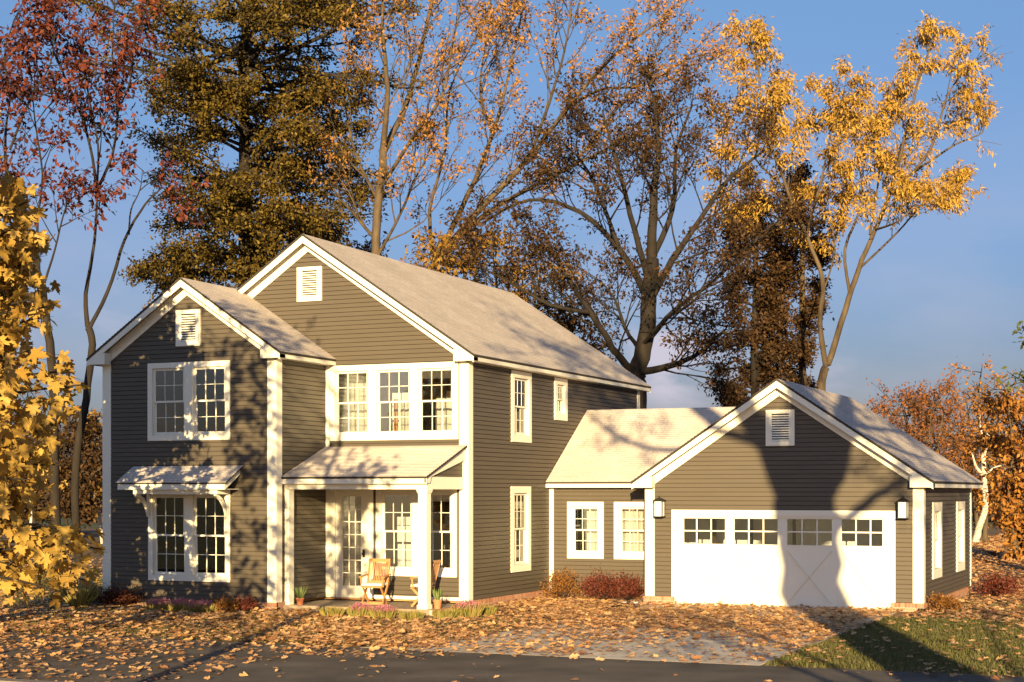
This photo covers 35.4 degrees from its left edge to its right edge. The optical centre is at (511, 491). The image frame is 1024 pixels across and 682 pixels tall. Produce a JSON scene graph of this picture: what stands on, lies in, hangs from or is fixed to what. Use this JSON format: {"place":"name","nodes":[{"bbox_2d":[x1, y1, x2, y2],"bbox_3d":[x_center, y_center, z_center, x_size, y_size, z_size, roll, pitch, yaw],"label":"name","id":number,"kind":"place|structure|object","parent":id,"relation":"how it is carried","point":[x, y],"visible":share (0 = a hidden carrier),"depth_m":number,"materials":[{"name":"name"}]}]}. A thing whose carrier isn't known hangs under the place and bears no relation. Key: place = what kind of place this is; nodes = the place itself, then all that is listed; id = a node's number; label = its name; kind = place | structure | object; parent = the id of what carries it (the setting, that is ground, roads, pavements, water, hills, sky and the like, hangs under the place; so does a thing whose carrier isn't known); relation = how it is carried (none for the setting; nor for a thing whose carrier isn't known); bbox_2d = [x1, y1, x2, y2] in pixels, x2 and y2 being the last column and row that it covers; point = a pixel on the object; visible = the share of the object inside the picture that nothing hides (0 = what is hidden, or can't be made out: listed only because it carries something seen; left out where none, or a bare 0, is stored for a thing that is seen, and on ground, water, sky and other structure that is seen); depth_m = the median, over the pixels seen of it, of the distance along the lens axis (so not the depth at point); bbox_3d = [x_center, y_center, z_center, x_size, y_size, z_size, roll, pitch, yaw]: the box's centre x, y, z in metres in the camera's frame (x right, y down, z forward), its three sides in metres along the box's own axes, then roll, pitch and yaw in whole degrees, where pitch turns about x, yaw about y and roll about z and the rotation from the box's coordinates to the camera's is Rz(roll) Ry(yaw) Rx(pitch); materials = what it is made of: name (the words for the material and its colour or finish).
{"place":"outdoors","nodes":[
{"label":"outdoors","id":0,"kind":"place"},
{"bbox_2d":[0,632,1023,681],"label":"road","id":1,"kind":"structure","parent":0,"point":[429,667],"depth_m":23.48,"materials":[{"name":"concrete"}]},
{"bbox_2d":[0,678,61,681],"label":"kerb","id":2,"kind":"structure","parent":1,"relation":"on","point":[12,680],"depth_m":21.17,"materials":[{"name":"concrete"}]},
{"bbox_2d":[0,526,1023,676],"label":"lawn","id":3,"kind":"structure","parent":0,"point":[991,531],"depth_m":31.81,"materials":[{"name":"plant"}]},
{"bbox_2d":[0,416,29,538],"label":"bordering tree","id":4,"kind":"object","parent":3,"relation":"on","point":[7,421],"visible":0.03,"depth_m":87.22,"materials":[{"name":"orange plant"}]},
{"bbox_2d":[29,391,42,530],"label":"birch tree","id":5,"kind":"object","parent":3,"relation":"on","point":[31,519],"visible":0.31,"depth_m":79.95,"materials":[{"name":"white plant"}]},
{"bbox_2d":[1,409,86,540],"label":"bordering tree","id":6,"kind":"object","parent":3,"relation":"on","point":[40,506],"visible":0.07,"depth_m":83.67,"materials":[{"name":"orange plant"}]},
{"bbox_2d":[0,110,105,610],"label":"maple tree","id":7,"kind":"object","parent":3,"relation":"on","point":[19,273],"visible":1,"depth_m":25.61,"materials":[{"name":"yellow plant"}]},
{"bbox_2d":[0,0,116,578],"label":"red leaf tree","id":8,"kind":"object","parent":3,"relation":"on","point":[25,89],"visible":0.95,"depth_m":46.88,"materials":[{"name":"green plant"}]},
{"bbox_2d":[39,405,101,542],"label":"bordering tree","id":9,"kind":"object","parent":3,"relation":"on","point":[90,469],"visible":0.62,"depth_m":77.45,"materials":[{"name":"brown plant"}]},
{"bbox_2d":[45,572,107,607],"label":"ornamental grass","id":10,"kind":"object","parent":3,"relation":"on","point":[85,597],"depth_m":35.60,"materials":[{"name":"green plant"}]},
{"bbox_2d":[76,407,101,519],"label":"bordering tree","id":11,"kind":"object","parent":3,"relation":"on","point":[99,485],"visible":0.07,"depth_m":89.69,"materials":[{"name":"orange plant"}]},
{"bbox_2d":[92,492,101,543],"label":"birch tree","id":12,"kind":"object","parent":3,"relation":"on","point":[99,522],"visible":0.38,"depth_m":79.92,"materials":[{"name":"white plant"}]},
{"bbox_2d":[0,0,221,574],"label":"red leaf tree","id":13,"kind":"object","parent":3,"relation":"on","point":[116,89],"visible":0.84,"depth_m":49.86,"materials":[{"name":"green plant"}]},
{"bbox_2d":[87,579,146,606],"bbox_3d":[-8.902,2.305,36.050,1.420,0.671,1.218,0,0,24],"label":"shrub","id":14,"kind":"object","parent":3,"relation":"on","point":[109,595],"visible":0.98,"depth_m":36.00,"materials":[{"name":"red plant"}]},
{"bbox_2d":[142,597,176,612],"bbox_3d":[-7.596,2.435,34.637,0.815,0.336,0.784,0,0,24],"label":"flower clump","id":15,"kind":"object","parent":3,"relation":"on","point":[152,604],"visible":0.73,"depth_m":34.43,"materials":[{"name":"purple plant"}]},
{"bbox_2d":[166,596,197,612],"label":"flower clump","id":16,"kind":"object","parent":3,"relation":"on","point":[179,605],"visible":0.78,"depth_m":34.16,"materials":[{"name":"purple plant"}]},
{"bbox_2d":[183,599,218,613],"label":"flower clump","id":17,"kind":"object","parent":3,"relation":"on","point":[200,606],"visible":0.91,"depth_m":33.89,"materials":[{"name":"purple plant"}]},
{"bbox_2d":[210,593,239,611],"bbox_3d":[-6.094,2.387,34.075,0.703,0.466,0.646,0,0,24],"label":"shrub","id":18,"kind":"object","parent":3,"relation":"on","point":[227,604],"visible":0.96,"depth_m":33.95,"materials":[{"name":"orange plant"}]},
{"bbox_2d":[233,594,259,610],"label":"shrub","id":19,"kind":"object","parent":3,"relation":"on","point":[247,604],"visible":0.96,"depth_m":34.24,"materials":[{"name":"red plant"}]},
{"bbox_2d":[63,0,433,308],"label":"broad tree","id":20,"kind":"object","parent":3,"relation":"on","point":[256,249],"visible":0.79,"depth_m":55.37,"materials":[{"name":"green plant"}]},
{"bbox_2d":[319,605,345,617],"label":"grass tuft","id":21,"kind":"object","parent":3,"relation":"on","point":[332,611],"visible":0.7,"depth_m":32.85,"materials":[{"name":"plant"}]},
{"bbox_2d":[301,224,390,257],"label":"bushy tree","id":22,"kind":"object","parent":3,"relation":"on","point":[366,247],"visible":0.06,"depth_m":61.53,"materials":[{"name":"orange plant"}]},
{"bbox_2d":[345,602,372,618],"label":"flower clump","id":23,"kind":"object","parent":3,"relation":"on","point":[358,609],"visible":0.87,"depth_m":32.82,"materials":[{"name":"plant"}]},
{"bbox_2d":[368,603,399,619],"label":"flower clump","id":24,"kind":"object","parent":3,"relation":"on","point":[386,611],"visible":0.95,"depth_m":32.58,"materials":[{"name":"plant"}]},
{"bbox_2d":[269,0,530,255],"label":"slender tree","id":25,"kind":"object","parent":3,"relation":"on","point":[382,177],"visible":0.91,"depth_m":54.09,"materials":[{"name":"orange plant"}]},
{"bbox_2d":[398,609,424,620],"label":"grass tuft","id":26,"kind":"object","parent":3,"relation":"on","point":[409,614],"visible":0.84,"depth_m":32.33,"materials":[{"name":"yellow plant"}]},
{"bbox_2d":[431,608,458,618],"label":"grass tuft","id":27,"kind":"object","parent":3,"relation":"on","point":[442,614],"visible":0.77,"depth_m":32.35,"materials":[{"name":"yellow plant"}]},
{"bbox_2d":[400,219,522,284],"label":"bushy tree","id":28,"kind":"object","parent":3,"relation":"on","point":[440,246],"visible":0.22,"depth_m":55.63,"materials":[{"name":"orange plant"}]},
{"bbox_2d":[451,599,485,618],"bbox_3d":[-0.903,2.400,32.959,0.807,0.412,0.835,0,0,-17],"label":"flower clump","id":29,"kind":"object","parent":3,"relation":"on","point":[470,608],"visible":0.88,"depth_m":32.79,"materials":[{"name":"plant"}]},
{"bbox_2d":[481,605,496,615],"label":"grass tuft","id":30,"kind":"object","parent":3,"relation":"on","point":[490,610],"visible":0.51,"depth_m":33.37,"materials":[{"name":"plant"}]},
{"bbox_2d":[0,530,1023,681],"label":"fallen leaves","id":31,"kind":"object","parent":3,"relation":"on","point":[575,610],"visible":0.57,"depth_m":30.50,"materials":[{"name":"orange plant"}]},
{"bbox_2d":[462,241,581,337],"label":"bushy tree","id":32,"kind":"object","parent":3,"relation":"on","point":[525,297],"visible":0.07,"depth_m":59.73,"materials":[{"name":"dark bark"},{"name":"brown leaves"}]},
{"bbox_2d":[86,234,982,615],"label":"house","id":33,"kind":"structure","parent":3,"relation":"on","point":[324,422],"depth_m":36.21,"materials":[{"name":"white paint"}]},
{"bbox_2d":[148,360,230,440],"bbox_3d":[-7.186,-2.016,35.771,2.195,1.745,0.159,0,0,24],"label":"window","id":34,"kind":"structure","parent":33,"relation":"in","point":[187,400],"depth_m":35.71,"materials":[{"name":"white paint"}]},
{"bbox_2d":[148,494,230,581],"bbox_3d":[-7.179,0.981,35.768,2.180,2.030,0.159,0,0,24],"label":"window","id":35,"kind":"structure","parent":33,"relation":"in","point":[189,537],"depth_m":35.71,"materials":[{"name":"white paint"}]},
{"bbox_2d":[293,585,307,604],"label":"potted plant","id":36,"kind":"object","parent":33,"relation":"on","point":[300,591],"visible":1,"depth_m":35.06,"materials":[{"name":"plant"}]},
{"bbox_2d":[336,489,366,597],"bbox_3d":[-3.647,1.166,36.489,0.840,2.500,0.095,0,0,24],"label":"front door","id":37,"kind":"structure","parent":33,"relation":"in","point":[344,587],"depth_m":36.56,"materials":[{"name":"white paint"}]},
{"bbox_2d":[359,559,390,605],"bbox_3d":[-2.982,1.987,35.068,0.582,1.018,0.544,0,0,16],"label":"folding chair","id":38,"kind":"object","parent":33,"relation":"on","point":[373,583],"visible":0.96,"depth_m":35.15,"materials":[{"name":"brown wood"}]},
{"bbox_2d":[330,361,458,440],"bbox_3d":[-2.651,-2.016,36.089,3.264,1.715,0.159,0,0,24],"label":"window","id":39,"kind":"structure","parent":33,"relation":"in","point":[341,383],"depth_m":36.18,"materials":[{"name":"white paint"}]},
{"bbox_2d":[394,399,397,430],"bbox_3d":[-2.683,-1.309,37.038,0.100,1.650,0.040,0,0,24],"label":"interior door","id":40,"kind":"structure","parent":33,"relation":"in","point":[395,404],"depth_m":37.02,"materials":[{"name":"brown wood"}]},
{"bbox_2d":[376,489,457,576],"bbox_3d":[-2.119,0.896,35.854,2.027,2.000,0.159,0,0,24],"label":"window","id":41,"kind":"structure","parent":33,"relation":"in","point":[381,549],"depth_m":35.81,"materials":[{"name":"white paint"}]},
{"bbox_2d":[410,560,440,606],"bbox_3d":[-1.863,1.987,34.638,0.544,1.018,0.581,0,0,14],"label":"folding chair","id":42,"kind":"object","parent":33,"relation":"on","point":[435,566],"visible":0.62,"depth_m":34.52,"materials":[{"name":"brown wood"}]},
{"bbox_2d":[431,588,442,608],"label":"potted plant","id":43,"kind":"object","parent":33,"relation":"on","point":[437,600],"visible":1,"depth_m":33.87,"materials":[{"name":"ceramic"}]},
{"bbox_2d":[510,486,530,572],"bbox_3d":[0.156,0.883,37.947,0.159,2.015,1.147,0,0,24],"label":"window","id":44,"kind":"structure","parent":33,"relation":"in","point":[520,496],"depth_m":38.06,"materials":[{"name":"white paint"}]},
{"bbox_2d":[510,370,531,442],"bbox_3d":[0.167,-2.003,37.971,0.159,1.671,1.166,0,0,24],"label":"window","id":45,"kind":"structure","parent":33,"relation":"in","point":[521,388],"depth_m":38.07,"materials":[{"name":"white paint"}]},
{"bbox_2d":[553,377,567,420],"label":"window","id":46,"kind":"structure","parent":33,"relation":"in","point":[560,395],"depth_m":40.34,"materials":[{"name":"white paint"}]},
{"bbox_2d":[567,502,603,558],"bbox_3d":[1.820,0.944,39.218,0.951,1.387,0.159,0,0,24],"label":"window","id":47,"kind":"structure","parent":33,"relation":"in","point":[572,552],"depth_m":39.20,"materials":[{"name":"white paint"}]},
{"bbox_2d":[614,502,644,559],"bbox_3d":[2.937,0.944,38.725,0.951,1.387,0.159,0,0,24],"label":"window","id":48,"kind":"structure","parent":33,"relation":"in","point":[619,553],"depth_m":38.80,"materials":[{"name":"white paint"}]},
{"bbox_2d":[652,496,666,516],"bbox_3d":[3.385,0.339,36.817,0.280,0.495,0.280,0,0,24],"label":"wall lantern","id":49,"kind":"object","parent":33,"relation":"attached to","point":[658,506],"depth_m":36.74,"materials":[{"name":"white glass"}]},
{"bbox_2d":[680,517,886,609],"bbox_3d":[6.013,1.586,35.844,4.733,2.010,0.076,0,0,24],"label":"garage door","id":50,"kind":"structure","parent":33,"relation":"in","point":[782,574],"depth_m":35.80,"materials":[{"name":"white paint"}]},
{"bbox_2d":[897,496,909,518],"bbox_3d":[8.444,0.339,34.582,0.280,0.495,0.280,0,0,24],"label":"wall lantern","id":51,"kind":"object","parent":33,"relation":"attached to","point":[903,508],"depth_m":34.50,"materials":[{"name":"white glass"}]},
{"bbox_2d":[931,502,941,578],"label":"window","id":52,"kind":"structure","parent":33,"relation":"in","point":[936,514],"depth_m":36.48,"materials":[{"name":"white paint"}]},
{"bbox_2d":[955,501,964,571],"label":"window","id":53,"kind":"structure","parent":33,"relation":"in","point":[960,506],"depth_m":39.71,"materials":[{"name":"white paint"}]},
{"bbox_2d":[538,564,585,598],"bbox_3d":[1.203,2.163,38.264,1.314,0.882,1.344,0,0,24],"label":"shrub","id":54,"kind":"object","parent":3,"relation":"on","point":[558,581],"visible":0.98,"depth_m":38.22,"materials":[{"name":"orange plant"}]},
{"bbox_2d":[395,0,749,270],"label":"arching tree","id":55,"kind":"object","parent":3,"relation":"on","point":[516,6],"visible":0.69,"depth_m":59.79,"materials":[{"name":"orange plant"}]},
{"bbox_2d":[533,284,630,361],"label":"bushy tree","id":56,"kind":"object","parent":3,"relation":"on","point":[564,321],"visible":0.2,"depth_m":57.67,"materials":[{"name":"brown plant"}]},
{"bbox_2d":[580,566,625,599],"bbox_3d":[2.157,2.138,37.819,1.239,0.960,1.287,0,0,-12],"label":"shrub","id":57,"kind":"object","parent":3,"relation":"on","point":[606,588],"visible":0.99,"depth_m":37.71,"materials":[{"name":"red plant"}]},
{"bbox_2d":[608,569,644,600],"bbox_3d":[2.723,2.219,37.796,1.070,0.783,0.976,0,0,24],"label":"shrub","id":58,"kind":"object","parent":3,"relation":"on","point":[631,588],"visible":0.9,"depth_m":37.72,"materials":[{"name":"red plant"}]},
{"bbox_2d":[432,39,825,408],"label":"forked tree","id":59,"kind":"object","parent":3,"relation":"on","point":[650,283],"visible":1,"depth_m":52.04,"materials":[{"name":"brown plant"}]},
{"bbox_2d":[694,188,811,406],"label":"layered tree","id":60,"kind":"object","parent":3,"relation":"on","point":[770,300],"visible":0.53,"depth_m":59.40,"materials":[{"name":"brown plant"}]},
{"bbox_2d":[773,158,840,388],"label":"layered tree","id":61,"kind":"object","parent":3,"relation":"on","point":[806,315],"visible":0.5,"depth_m":61.75,"materials":[{"name":"beige plant"}]},
{"bbox_2d":[694,10,1010,390],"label":"yellow tree","id":62,"kind":"object","parent":3,"relation":"on","point":[845,114],"visible":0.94,"depth_m":55.95,"materials":[{"name":"beige plant"}]},
{"bbox_2d":[876,386,936,446],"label":"tree","id":63,"kind":"object","parent":3,"relation":"on","point":[903,419],"visible":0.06,"depth_m":94.96,"materials":[{"name":"orange plant"}]},
{"bbox_2d":[863,370,991,475],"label":"tree","id":64,"kind":"object","parent":3,"relation":"on","point":[926,401],"visible":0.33,"depth_m":79.54,"materials":[{"name":"orange plant"}]},
{"bbox_2d":[925,591,963,612],"bbox_3d":[9.337,2.359,34.553,0.890,0.508,0.791,0,0,-7],"label":"shrub","id":65,"kind":"object","parent":3,"relation":"on","point":[942,600],"visible":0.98,"depth_m":34.45,"materials":[{"name":"orange plant"}]},
{"bbox_2d":[916,353,1023,540],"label":"tree","id":66,"kind":"object","parent":3,"relation":"on","point":[976,511],"visible":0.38,"depth_m":83.53,"materials":[{"name":"orange plant"}]},
{"bbox_2d":[971,384,1001,542],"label":"birch tree","id":67,"kind":"object","parent":3,"relation":"on","point":[979,526],"visible":0.66,"depth_m":79.90,"materials":[{"name":"white plant"}]},
{"bbox_2d":[967,384,1023,561],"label":"tree","id":68,"kind":"object","parent":3,"relation":"on","point":[1013,487],"visible":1,"depth_m":59.90,"materials":[{"name":"orange plant"}]},
{"bbox_2d":[971,566,1023,595],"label":"shrub","id":69,"kind":"object","parent":3,"relation":"on","point":[991,585],"visible":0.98,"depth_m":39.81,"materials":[{"name":"red plant"}]},
{"bbox_2d":[996,321,1023,393],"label":"green tree","id":70,"kind":"object","parent":3,"relation":"on","point":[1021,371],"visible":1,"depth_m":50.54,"materials":[{"name":"green plant"}]},
{"bbox_2d":[0,0,1023,494],"label":"sky","id":71,"kind":"structure","parent":0,"point":[944,289],"materials":[{"name":"blue"}]},
{"bbox_2d":[21,497,1022,528],"bbox_3d":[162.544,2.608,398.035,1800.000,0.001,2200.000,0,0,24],"label":"ground","id":72,"kind":"structure","parent":0,"point":[94,525],"depth_m":130.93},
{"bbox_2d":[39,434,1023,522],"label":"woodland","id":73,"kind":"object","parent":72,"relation":"on","point":[990,521],"depth_m":134.48,"materials":[{"name":"brown plant"}]},
{"bbox_2d":[360,604,898,664],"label":"driveway","id":74,"kind":"structure","parent":0,"point":[714,644],"depth_m":27.15,"materials":[{"name":"concrete"}]}
]}

